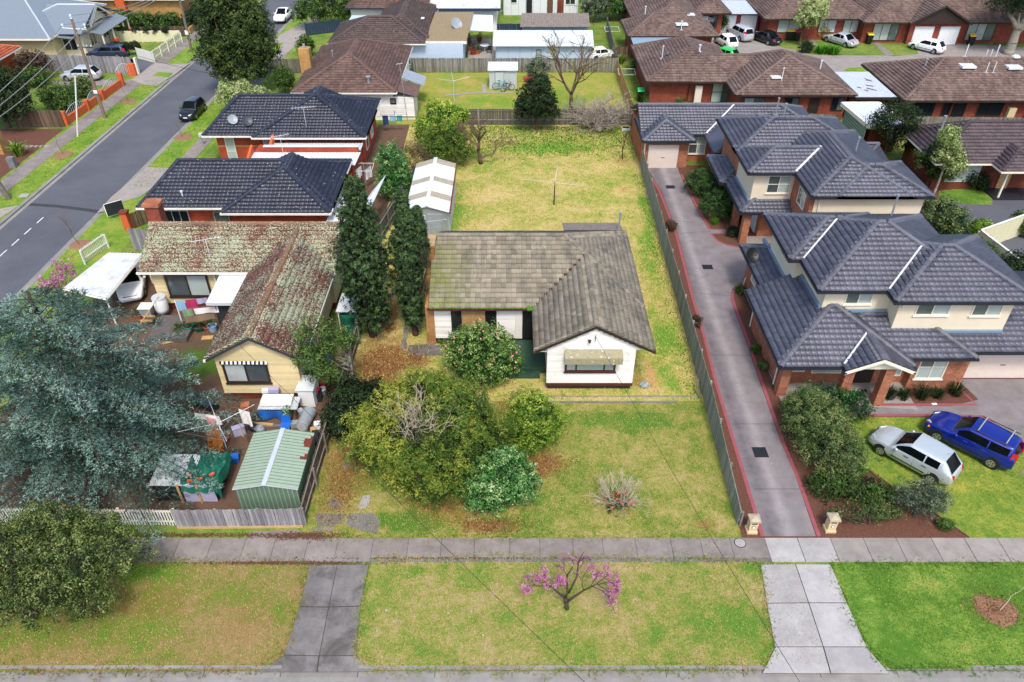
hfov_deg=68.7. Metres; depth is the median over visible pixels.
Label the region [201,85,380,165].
brick house
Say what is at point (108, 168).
road
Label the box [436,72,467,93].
clothes hoist
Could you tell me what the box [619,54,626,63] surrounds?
strappy plant
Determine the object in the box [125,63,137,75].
gate pier
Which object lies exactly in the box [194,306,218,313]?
laundry
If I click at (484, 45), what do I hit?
patio table
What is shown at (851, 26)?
window
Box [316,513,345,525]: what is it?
worn slab
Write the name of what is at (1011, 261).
leafy shrub
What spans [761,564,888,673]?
driveway apron
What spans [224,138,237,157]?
window
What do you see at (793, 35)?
wheelie bin
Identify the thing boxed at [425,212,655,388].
weatherboard house
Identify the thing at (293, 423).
junk box
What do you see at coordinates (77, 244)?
street sapling
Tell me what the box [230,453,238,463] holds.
junk tub
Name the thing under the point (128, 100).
street sapling
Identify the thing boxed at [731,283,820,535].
drive border
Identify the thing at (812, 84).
brick unit
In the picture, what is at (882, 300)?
townhouse
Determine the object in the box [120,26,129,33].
ball topiary
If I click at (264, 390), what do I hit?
storage box
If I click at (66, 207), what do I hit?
road patch
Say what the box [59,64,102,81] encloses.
parked car
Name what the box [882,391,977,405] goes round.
bed border
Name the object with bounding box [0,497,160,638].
olive tree
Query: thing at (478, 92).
path
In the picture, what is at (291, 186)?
brick house
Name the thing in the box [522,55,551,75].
leafy shrub
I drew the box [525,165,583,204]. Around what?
clothes hoist
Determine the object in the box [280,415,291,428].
plastic chair
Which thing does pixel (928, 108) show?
window
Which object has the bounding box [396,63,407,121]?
tv mast
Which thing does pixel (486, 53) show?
patio
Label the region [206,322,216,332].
bucket
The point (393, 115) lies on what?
clothesline frame
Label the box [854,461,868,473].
garden shrub
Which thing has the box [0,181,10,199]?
power pole
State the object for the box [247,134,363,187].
brick garage
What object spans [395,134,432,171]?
brown shrub
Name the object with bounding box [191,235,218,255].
tv antenna
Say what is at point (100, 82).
driveway
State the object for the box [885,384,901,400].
strappy plant
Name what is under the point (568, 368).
window
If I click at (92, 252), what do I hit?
boundary fence
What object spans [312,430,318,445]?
junk box
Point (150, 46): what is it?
terrain
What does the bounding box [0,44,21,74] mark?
tiled house
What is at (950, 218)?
leafy shrub
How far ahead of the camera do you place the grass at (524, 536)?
34.21 m
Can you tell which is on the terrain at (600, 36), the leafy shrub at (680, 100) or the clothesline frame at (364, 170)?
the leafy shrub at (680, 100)
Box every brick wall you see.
[60,72,124,125]
[188,18,209,33]
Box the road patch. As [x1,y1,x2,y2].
[28,203,98,212]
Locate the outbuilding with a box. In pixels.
[503,0,577,14]
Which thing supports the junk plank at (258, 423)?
on the cluttered yard at (207, 372)
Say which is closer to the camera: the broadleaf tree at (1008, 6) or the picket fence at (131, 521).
the picket fence at (131, 521)
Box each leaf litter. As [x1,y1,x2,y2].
[120,530,674,565]
[304,327,589,556]
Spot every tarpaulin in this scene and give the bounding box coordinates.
[180,451,232,497]
[257,410,285,419]
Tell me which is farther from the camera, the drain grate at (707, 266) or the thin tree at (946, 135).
the thin tree at (946, 135)
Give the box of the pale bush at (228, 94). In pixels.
[213,74,270,107]
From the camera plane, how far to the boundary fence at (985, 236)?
51.69 m
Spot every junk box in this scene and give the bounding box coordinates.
[231,423,245,436]
[240,401,250,411]
[290,420,297,427]
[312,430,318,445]
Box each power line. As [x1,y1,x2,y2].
[0,25,61,91]
[0,25,83,104]
[0,47,79,116]
[63,0,150,24]
[77,0,145,14]
[82,36,267,80]
[85,0,154,24]
[289,394,581,679]
[597,339,799,681]
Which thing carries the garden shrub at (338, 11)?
on the terrain at (600, 36)
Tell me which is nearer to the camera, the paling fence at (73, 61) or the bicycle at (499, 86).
the bicycle at (499, 86)
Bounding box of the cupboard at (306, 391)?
[295,375,318,406]
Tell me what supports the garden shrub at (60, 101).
on the terrain at (150, 46)
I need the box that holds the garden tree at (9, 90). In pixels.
[0,59,36,128]
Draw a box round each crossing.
[97,167,167,212]
[130,63,189,85]
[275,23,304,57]
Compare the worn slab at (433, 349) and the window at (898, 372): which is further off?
the worn slab at (433, 349)
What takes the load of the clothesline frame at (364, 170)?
on the side yard at (385, 134)
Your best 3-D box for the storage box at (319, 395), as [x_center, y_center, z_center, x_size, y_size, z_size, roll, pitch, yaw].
[-10.931,3.017,41.546,0.800,0.520,0.600,-4,38,-5]
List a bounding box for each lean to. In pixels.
[149,454,228,502]
[336,293,361,335]
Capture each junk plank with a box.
[252,422,273,425]
[263,424,280,427]
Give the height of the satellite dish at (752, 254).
0.958 m
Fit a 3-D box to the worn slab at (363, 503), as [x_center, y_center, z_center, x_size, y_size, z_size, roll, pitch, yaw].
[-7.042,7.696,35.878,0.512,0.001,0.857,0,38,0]
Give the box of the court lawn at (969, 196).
[939,189,991,204]
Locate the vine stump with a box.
[615,131,628,158]
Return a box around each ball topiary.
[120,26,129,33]
[122,41,130,55]
[129,40,140,50]
[130,25,140,31]
[141,26,150,33]
[151,25,159,33]
[161,25,170,32]
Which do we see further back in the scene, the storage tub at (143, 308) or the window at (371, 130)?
the window at (371, 130)
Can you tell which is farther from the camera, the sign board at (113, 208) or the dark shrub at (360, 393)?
the sign board at (113, 208)
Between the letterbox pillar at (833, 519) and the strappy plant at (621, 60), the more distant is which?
the strappy plant at (621, 60)
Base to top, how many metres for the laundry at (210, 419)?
0.634 m
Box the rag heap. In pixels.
[639,381,649,387]
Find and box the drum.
[151,293,168,314]
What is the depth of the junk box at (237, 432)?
39.23 m
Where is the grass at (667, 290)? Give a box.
[632,173,702,408]
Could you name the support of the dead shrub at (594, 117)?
on the terrain at (600, 36)
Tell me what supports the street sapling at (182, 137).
on the verge at (111, 228)
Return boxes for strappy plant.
[5,139,30,156]
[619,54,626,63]
[710,217,719,225]
[813,43,830,54]
[827,44,845,54]
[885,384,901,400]
[895,386,915,400]
[910,381,939,400]
[930,382,949,399]
[948,380,969,397]
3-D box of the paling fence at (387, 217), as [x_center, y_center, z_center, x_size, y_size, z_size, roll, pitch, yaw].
[-8.882,-10.678,58.347,0.163,1.720,10.729,5,38,7]
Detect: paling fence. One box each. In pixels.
[13,110,65,127]
[16,53,130,73]
[110,26,185,36]
[127,228,146,249]
[170,507,304,528]
[264,59,300,72]
[299,324,360,524]
[355,231,377,340]
[376,166,415,243]
[411,58,616,71]
[426,109,631,125]
[606,17,618,58]
[615,46,627,60]
[616,58,635,109]
[630,109,642,167]
[641,150,744,525]
[810,113,837,116]
[901,116,1023,124]
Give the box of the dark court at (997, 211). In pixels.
[920,199,1023,254]
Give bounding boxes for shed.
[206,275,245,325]
[232,428,315,513]
[408,157,456,234]
[488,62,517,88]
[493,30,593,64]
[520,13,589,29]
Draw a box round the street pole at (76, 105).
[74,76,77,135]
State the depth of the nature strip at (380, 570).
31.06 m
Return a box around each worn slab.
[249,529,299,537]
[310,527,333,531]
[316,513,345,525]
[328,497,340,508]
[342,459,349,469]
[346,513,378,533]
[358,495,369,508]
[401,328,406,348]
[408,344,441,355]
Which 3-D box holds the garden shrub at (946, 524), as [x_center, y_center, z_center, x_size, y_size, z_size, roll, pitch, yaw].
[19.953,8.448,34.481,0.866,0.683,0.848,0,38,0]
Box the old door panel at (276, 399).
[260,394,293,405]
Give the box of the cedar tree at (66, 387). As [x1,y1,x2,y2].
[0,284,264,599]
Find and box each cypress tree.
[328,174,396,337]
[387,188,430,335]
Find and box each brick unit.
[620,0,719,57]
[630,36,758,102]
[689,0,731,33]
[725,49,857,119]
[746,0,1023,43]
[861,44,1023,123]
[901,115,1023,199]
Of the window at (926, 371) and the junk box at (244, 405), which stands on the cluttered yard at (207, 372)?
the junk box at (244, 405)
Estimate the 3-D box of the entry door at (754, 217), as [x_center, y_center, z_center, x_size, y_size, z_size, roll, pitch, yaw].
[18.160,-9.335,56.046,0.080,2.200,1.000,0,38,0]
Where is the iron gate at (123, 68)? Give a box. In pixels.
[115,63,129,75]
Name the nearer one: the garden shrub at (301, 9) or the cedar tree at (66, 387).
the cedar tree at (66, 387)
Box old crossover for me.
[257,564,370,671]
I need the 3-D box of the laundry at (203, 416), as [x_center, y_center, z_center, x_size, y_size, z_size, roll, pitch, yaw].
[-15.566,4.031,38.415,1.315,0.765,0.204,5,38,7]
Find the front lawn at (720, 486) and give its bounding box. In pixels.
[300,401,741,537]
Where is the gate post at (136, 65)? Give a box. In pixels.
[133,57,139,74]
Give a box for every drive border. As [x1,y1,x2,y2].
[651,178,764,535]
[680,174,725,229]
[711,233,738,247]
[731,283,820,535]
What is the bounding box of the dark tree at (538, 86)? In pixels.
[512,71,561,130]
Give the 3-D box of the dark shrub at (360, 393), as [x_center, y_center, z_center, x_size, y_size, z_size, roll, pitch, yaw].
[-8.201,3.159,39.530,4.274,2.890,4.762,0,38,0]
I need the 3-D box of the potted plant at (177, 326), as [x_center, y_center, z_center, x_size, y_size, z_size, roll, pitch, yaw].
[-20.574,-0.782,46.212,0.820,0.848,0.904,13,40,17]
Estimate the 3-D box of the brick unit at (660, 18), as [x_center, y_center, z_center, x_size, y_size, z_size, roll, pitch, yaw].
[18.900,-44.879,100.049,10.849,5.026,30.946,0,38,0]
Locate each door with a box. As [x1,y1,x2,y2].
[427,214,442,234]
[495,72,503,87]
[515,311,532,337]
[526,0,531,12]
[547,0,552,12]
[557,0,563,12]
[647,145,678,167]
[720,15,736,31]
[740,15,757,31]
[750,215,757,231]
[853,369,874,382]
[963,355,1023,377]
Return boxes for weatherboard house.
[0,0,132,59]
[136,198,347,398]
[291,38,425,119]
[327,0,492,67]
[344,0,500,30]
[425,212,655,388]
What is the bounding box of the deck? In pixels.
[147,315,195,341]
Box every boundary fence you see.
[79,234,109,264]
[108,30,181,41]
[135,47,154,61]
[151,32,182,61]
[304,20,342,34]
[497,23,521,29]
[978,214,1023,241]
[980,230,1023,270]
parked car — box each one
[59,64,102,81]
[86,43,129,56]
[116,261,147,302]
[178,96,206,119]
[273,4,292,22]
[591,46,613,58]
[714,33,737,47]
[721,46,739,52]
[726,23,753,41]
[753,29,781,45]
[822,31,859,47]
[867,425,963,485]
[908,38,946,54]
[923,411,1023,469]
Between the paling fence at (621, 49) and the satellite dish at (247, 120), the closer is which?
the satellite dish at (247, 120)
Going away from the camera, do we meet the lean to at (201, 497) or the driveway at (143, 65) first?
the lean to at (201, 497)
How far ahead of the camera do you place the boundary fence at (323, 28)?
97.58 m
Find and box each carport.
[63,252,152,323]
[835,72,897,116]
[840,102,903,151]
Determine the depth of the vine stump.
66.14 m
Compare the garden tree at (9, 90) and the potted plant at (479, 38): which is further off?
the potted plant at (479, 38)
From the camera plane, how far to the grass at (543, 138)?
70.34 m
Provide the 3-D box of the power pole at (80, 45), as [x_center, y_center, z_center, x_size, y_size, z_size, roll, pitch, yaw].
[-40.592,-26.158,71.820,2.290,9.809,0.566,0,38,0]
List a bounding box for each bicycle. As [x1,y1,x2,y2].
[492,80,509,89]
[501,81,514,91]
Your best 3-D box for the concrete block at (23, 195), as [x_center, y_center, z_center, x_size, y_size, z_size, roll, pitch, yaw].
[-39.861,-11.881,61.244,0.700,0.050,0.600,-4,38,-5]
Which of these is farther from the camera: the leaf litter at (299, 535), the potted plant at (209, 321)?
the potted plant at (209, 321)
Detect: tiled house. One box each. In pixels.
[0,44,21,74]
[82,0,195,18]
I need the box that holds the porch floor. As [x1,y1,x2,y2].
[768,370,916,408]
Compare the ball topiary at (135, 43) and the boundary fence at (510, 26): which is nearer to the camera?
the ball topiary at (135, 43)
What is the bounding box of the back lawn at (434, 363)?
[348,125,703,400]
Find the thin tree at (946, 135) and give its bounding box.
[931,122,971,193]
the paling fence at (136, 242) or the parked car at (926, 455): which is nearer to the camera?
the parked car at (926, 455)
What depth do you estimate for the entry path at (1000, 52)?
92.63 m
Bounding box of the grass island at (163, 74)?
[153,72,172,76]
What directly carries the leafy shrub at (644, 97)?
on the terrain at (600, 36)
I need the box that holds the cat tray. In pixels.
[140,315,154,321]
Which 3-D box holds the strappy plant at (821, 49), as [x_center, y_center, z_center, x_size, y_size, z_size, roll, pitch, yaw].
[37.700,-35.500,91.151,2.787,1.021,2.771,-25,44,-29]
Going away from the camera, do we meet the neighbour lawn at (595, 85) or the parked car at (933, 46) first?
the neighbour lawn at (595, 85)
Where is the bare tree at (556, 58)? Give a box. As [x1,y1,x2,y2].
[534,26,620,121]
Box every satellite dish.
[227,114,237,123]
[242,116,252,125]
[451,17,461,28]
[746,248,758,261]
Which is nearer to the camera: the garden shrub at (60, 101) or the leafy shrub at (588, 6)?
the garden shrub at (60, 101)
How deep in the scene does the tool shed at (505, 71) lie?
80.83 m
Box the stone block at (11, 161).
[5,156,17,168]
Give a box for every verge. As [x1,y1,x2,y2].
[0,0,260,220]
[0,3,332,382]
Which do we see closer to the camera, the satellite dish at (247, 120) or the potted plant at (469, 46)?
the satellite dish at (247, 120)
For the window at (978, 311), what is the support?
in the townhouse at (882, 300)
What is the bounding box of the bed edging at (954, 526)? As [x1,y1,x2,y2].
[923,505,969,537]
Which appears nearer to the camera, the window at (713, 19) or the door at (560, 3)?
the window at (713, 19)
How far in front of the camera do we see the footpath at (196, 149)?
69.68 m
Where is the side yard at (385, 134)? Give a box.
[348,125,409,232]
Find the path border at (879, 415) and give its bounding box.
[853,414,995,423]
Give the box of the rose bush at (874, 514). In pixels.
[823,495,910,528]
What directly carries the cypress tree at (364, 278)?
on the back lawn at (434, 363)
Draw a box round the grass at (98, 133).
[0,80,224,258]
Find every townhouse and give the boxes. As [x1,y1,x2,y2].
[630,97,809,174]
[706,103,935,243]
[739,194,1023,405]
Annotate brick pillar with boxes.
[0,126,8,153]
[118,209,132,230]
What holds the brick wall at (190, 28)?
on the verge at (183, 57)
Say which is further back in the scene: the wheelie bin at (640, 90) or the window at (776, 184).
the wheelie bin at (640, 90)
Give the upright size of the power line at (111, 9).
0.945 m
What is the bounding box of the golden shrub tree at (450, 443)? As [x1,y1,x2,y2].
[335,364,521,513]
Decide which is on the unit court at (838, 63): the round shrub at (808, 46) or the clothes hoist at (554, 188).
the round shrub at (808, 46)
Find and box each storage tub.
[137,302,154,316]
[621,126,629,130]
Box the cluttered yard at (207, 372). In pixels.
[0,251,346,523]
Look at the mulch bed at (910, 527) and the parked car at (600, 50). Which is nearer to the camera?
the mulch bed at (910, 527)
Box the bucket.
[320,386,326,394]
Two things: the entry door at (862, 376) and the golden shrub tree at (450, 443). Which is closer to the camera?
the golden shrub tree at (450, 443)
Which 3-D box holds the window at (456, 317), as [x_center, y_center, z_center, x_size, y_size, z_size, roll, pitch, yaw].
[-2.260,-1.267,44.487,2.680,1.720,0.100,0,38,0]
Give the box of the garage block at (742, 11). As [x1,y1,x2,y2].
[720,0,759,31]
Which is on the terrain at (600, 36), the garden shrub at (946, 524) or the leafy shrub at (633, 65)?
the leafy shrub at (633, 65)
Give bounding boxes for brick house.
[136,151,385,220]
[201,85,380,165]
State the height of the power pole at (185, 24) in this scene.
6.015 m
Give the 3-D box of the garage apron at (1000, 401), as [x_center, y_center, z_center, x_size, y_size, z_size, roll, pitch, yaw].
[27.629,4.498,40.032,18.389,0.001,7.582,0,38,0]
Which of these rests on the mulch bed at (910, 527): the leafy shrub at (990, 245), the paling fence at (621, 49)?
the leafy shrub at (990, 245)
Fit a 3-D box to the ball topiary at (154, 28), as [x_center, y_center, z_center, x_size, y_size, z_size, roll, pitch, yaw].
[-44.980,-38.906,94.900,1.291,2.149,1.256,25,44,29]
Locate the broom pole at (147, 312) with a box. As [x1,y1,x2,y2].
[129,296,158,339]
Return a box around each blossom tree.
[35,256,81,295]
[520,552,623,614]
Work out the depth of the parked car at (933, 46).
91.04 m
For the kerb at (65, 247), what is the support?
on the ground
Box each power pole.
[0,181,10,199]
[61,14,106,118]
[179,0,192,50]
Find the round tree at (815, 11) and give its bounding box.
[792,0,832,45]
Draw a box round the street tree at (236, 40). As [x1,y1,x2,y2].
[187,0,282,84]
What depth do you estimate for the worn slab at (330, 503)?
35.80 m
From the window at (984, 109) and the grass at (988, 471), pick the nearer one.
the grass at (988, 471)
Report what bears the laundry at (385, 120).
hanging from the clothesline frame at (393, 115)
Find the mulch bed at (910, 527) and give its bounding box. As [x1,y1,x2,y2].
[649,165,1023,537]
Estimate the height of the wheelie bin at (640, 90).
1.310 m
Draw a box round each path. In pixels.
[445,91,519,95]
[482,84,485,91]
[874,43,892,54]
[986,45,1003,54]
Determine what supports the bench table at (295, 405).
on the cluttered yard at (207, 372)
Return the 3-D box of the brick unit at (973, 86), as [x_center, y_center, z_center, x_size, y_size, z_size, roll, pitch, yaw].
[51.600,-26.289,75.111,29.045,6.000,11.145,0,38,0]
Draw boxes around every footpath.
[0,28,205,196]
[3,538,1023,561]
[182,5,326,157]
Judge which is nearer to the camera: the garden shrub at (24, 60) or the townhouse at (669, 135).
the townhouse at (669, 135)
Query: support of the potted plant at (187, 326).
on the deck
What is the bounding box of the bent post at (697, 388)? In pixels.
[696,379,699,397]
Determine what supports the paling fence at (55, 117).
on the terrain at (150, 46)
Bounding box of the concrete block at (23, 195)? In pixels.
[18,193,29,197]
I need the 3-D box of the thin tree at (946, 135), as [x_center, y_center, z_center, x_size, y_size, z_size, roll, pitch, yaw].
[34.827,-14.396,59.770,3.399,6.190,2.690,0,38,0]
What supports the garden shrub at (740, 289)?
on the mulch bed at (910, 527)
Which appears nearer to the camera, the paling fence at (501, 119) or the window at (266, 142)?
the window at (266, 142)
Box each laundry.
[176,300,186,310]
[182,309,193,316]
[185,299,198,310]
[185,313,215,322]
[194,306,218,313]
[194,413,222,424]
[196,298,206,303]
[206,417,217,427]
[236,415,245,441]
[238,409,252,426]
[355,166,361,177]
[365,166,371,179]
[382,116,388,125]
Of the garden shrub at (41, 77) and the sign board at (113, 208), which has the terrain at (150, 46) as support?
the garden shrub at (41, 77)
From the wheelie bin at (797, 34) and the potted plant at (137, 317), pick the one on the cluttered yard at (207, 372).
the potted plant at (137, 317)
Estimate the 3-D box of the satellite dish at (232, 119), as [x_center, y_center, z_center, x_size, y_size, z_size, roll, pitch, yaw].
[-23.783,-18.769,63.904,0.754,0.931,0.619,0,38,0]
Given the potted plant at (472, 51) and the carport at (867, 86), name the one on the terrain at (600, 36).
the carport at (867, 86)
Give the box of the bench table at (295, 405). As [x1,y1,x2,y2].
[257,397,300,418]
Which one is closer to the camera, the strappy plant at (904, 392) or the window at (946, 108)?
the strappy plant at (904, 392)
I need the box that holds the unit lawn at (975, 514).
[850,417,1023,537]
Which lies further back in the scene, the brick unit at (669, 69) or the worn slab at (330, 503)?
the brick unit at (669, 69)
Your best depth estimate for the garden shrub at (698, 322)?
46.71 m
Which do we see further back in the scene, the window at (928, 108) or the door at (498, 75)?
the door at (498, 75)
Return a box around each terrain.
[0,0,1023,666]
[0,23,190,128]
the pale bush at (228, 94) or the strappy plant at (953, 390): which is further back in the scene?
the pale bush at (228, 94)
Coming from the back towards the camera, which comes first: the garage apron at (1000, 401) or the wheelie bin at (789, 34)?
the wheelie bin at (789, 34)
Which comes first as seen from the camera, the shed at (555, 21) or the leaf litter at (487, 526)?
the leaf litter at (487, 526)
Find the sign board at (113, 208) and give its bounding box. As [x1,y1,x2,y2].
[103,200,124,216]
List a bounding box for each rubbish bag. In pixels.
[248,423,256,431]
[254,424,264,431]
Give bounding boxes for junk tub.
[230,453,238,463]
[314,421,320,429]
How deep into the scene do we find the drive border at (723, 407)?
42.62 m
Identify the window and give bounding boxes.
[61,38,78,50]
[88,33,97,46]
[163,275,210,297]
[165,210,190,220]
[213,211,229,220]
[221,364,272,384]
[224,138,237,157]
[263,140,269,144]
[365,137,368,150]
[370,124,373,138]
[390,98,395,103]
[451,311,496,331]
[536,49,540,57]
[564,365,615,372]
[565,0,574,4]
[688,137,705,154]
[703,15,717,27]
[710,84,728,102]
[743,97,764,102]
[751,274,755,286]
[764,176,792,193]
[776,20,799,32]
[784,97,799,104]
[796,186,806,210]
[811,370,841,372]
[817,20,837,32]
[830,97,844,110]
[842,20,859,32]
[842,294,873,305]
[872,24,899,40]
[894,369,901,375]
[912,103,935,115]
[912,305,952,316]
[912,362,948,380]
[940,103,952,115]
[944,166,981,181]
[963,24,996,40]
[968,305,1004,317]
[975,103,1004,115]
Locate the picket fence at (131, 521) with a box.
[0,506,175,525]
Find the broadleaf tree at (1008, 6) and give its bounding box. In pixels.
[981,0,1023,55]
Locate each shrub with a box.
[10,48,57,74]
[19,64,50,87]
[33,79,80,111]
[69,74,95,96]
[269,63,296,92]
[289,0,328,24]
[295,34,315,53]
[306,0,350,23]
[318,369,392,442]
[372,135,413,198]
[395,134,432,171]
[409,97,470,143]
[414,116,476,162]
[436,317,528,390]
[456,440,543,519]
[499,381,574,456]
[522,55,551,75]
[557,87,632,136]
[576,0,611,22]
[588,468,651,526]
[595,0,625,19]
[608,0,626,18]
[630,58,635,69]
[638,90,650,102]
[665,219,677,230]
[676,96,690,102]
[682,167,714,194]
[692,314,703,328]
[697,188,733,220]
[698,171,727,196]
[718,15,729,29]
[725,224,739,237]
[734,284,747,295]
[750,342,761,353]
[755,359,769,370]
[777,383,883,492]
[781,378,878,426]
[798,41,814,52]
[803,465,897,508]
[817,23,831,35]
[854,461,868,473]
[863,96,926,153]
[888,474,954,524]
[911,139,963,186]
[920,192,975,233]
[935,516,955,531]
[962,169,993,190]
[967,217,993,234]
[981,235,1003,254]
[997,248,1023,270]
[1009,209,1023,235]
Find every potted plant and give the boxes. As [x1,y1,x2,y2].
[130,305,142,319]
[172,321,183,332]
[181,319,192,329]
[191,321,204,331]
[201,319,215,331]
[279,404,291,418]
[467,40,473,50]
[470,44,475,54]
[474,42,479,54]
[475,32,481,42]
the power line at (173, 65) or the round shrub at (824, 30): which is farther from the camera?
the round shrub at (824, 30)
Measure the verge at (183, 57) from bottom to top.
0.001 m
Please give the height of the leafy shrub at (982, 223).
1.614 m
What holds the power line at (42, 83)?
attached to the power pole at (80, 45)
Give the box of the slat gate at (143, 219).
[129,210,147,227]
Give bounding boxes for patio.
[467,39,495,66]
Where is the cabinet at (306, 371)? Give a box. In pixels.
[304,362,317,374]
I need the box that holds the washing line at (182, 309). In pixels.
[174,297,208,320]
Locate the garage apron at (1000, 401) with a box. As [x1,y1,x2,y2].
[851,379,1023,441]
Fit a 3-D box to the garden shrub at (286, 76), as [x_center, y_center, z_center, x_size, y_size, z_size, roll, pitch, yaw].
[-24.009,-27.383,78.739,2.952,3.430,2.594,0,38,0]
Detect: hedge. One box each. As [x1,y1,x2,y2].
[114,8,184,26]
[179,3,203,26]
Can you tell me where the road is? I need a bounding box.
[0,0,299,305]
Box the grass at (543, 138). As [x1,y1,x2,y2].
[469,125,636,160]
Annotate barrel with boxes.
[296,406,316,430]
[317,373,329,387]
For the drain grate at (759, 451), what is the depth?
38.47 m
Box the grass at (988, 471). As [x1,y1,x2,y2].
[902,425,1023,503]
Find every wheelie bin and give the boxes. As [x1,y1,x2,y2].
[637,87,644,101]
[786,29,793,39]
[791,29,795,39]
[794,29,801,40]
[865,32,873,43]
[966,33,976,45]
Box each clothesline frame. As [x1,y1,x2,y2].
[358,163,373,182]
[380,110,406,126]
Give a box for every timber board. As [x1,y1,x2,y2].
[201,335,213,339]
[207,428,223,450]
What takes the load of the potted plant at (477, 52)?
on the patio
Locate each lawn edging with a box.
[549,395,697,396]
[550,401,677,402]
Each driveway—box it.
[49,80,130,85]
[109,57,153,72]
[648,168,815,535]
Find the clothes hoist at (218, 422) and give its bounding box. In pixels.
[178,397,252,447]
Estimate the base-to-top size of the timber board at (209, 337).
0.050 m
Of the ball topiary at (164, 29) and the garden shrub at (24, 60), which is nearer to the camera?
the garden shrub at (24, 60)
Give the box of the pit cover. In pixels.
[734,538,745,547]
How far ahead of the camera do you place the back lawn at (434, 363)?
58.24 m
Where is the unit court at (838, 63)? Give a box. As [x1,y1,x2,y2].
[711,32,1023,71]
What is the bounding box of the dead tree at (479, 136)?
[449,113,515,164]
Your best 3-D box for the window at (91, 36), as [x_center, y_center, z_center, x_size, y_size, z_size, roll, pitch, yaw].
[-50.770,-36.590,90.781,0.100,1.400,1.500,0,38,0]
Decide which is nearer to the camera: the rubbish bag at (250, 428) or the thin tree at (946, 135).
the rubbish bag at (250, 428)
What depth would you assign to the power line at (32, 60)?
64.76 m
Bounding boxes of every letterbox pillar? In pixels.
[744,513,761,533]
[822,512,840,532]
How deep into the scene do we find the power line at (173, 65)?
70.23 m
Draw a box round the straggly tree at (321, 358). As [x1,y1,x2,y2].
[286,309,362,387]
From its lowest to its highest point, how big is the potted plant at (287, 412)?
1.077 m
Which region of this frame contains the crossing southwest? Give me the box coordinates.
[0,205,18,217]
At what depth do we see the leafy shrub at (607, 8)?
101.11 m
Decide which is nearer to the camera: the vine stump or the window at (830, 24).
the vine stump
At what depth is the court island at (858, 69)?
86.30 m
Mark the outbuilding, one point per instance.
(516, 7)
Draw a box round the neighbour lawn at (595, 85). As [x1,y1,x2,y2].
[396,73,629,123]
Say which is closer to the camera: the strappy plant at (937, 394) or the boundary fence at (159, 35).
the strappy plant at (937, 394)
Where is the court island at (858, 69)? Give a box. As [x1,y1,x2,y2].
[843,67,867,71]
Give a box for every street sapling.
[51,209,90,249]
[53,125,72,158]
[120,83,136,103]
[174,122,191,140]
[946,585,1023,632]
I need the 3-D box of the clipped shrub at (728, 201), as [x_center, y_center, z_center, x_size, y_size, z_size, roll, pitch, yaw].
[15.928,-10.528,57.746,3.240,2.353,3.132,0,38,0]
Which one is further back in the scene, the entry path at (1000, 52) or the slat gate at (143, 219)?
the entry path at (1000, 52)
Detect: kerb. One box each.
[0,0,264,229]
[0,665,1023,681]
[1,14,297,309]
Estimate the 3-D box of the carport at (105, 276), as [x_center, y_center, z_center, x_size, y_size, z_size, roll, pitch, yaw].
[-26.060,-3.290,48.213,3.387,2.380,5.457,0,38,0]
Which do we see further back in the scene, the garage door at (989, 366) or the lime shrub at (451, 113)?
the lime shrub at (451, 113)
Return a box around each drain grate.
[665,185,675,188]
[702,265,712,268]
[752,447,768,456]
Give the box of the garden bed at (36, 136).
[0,129,63,178]
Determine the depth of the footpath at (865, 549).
33.68 m
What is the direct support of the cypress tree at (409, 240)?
on the back lawn at (434, 363)
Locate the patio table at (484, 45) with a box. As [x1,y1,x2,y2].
[480,43,488,50]
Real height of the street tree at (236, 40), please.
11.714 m
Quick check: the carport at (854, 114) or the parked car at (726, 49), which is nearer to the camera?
the carport at (854, 114)
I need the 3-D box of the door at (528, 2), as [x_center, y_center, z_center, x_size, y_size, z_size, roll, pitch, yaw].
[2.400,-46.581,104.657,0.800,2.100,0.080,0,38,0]
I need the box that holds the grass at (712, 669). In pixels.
[349,568,757,681]
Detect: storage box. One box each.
[261,388,267,393]
[268,386,279,392]
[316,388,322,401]

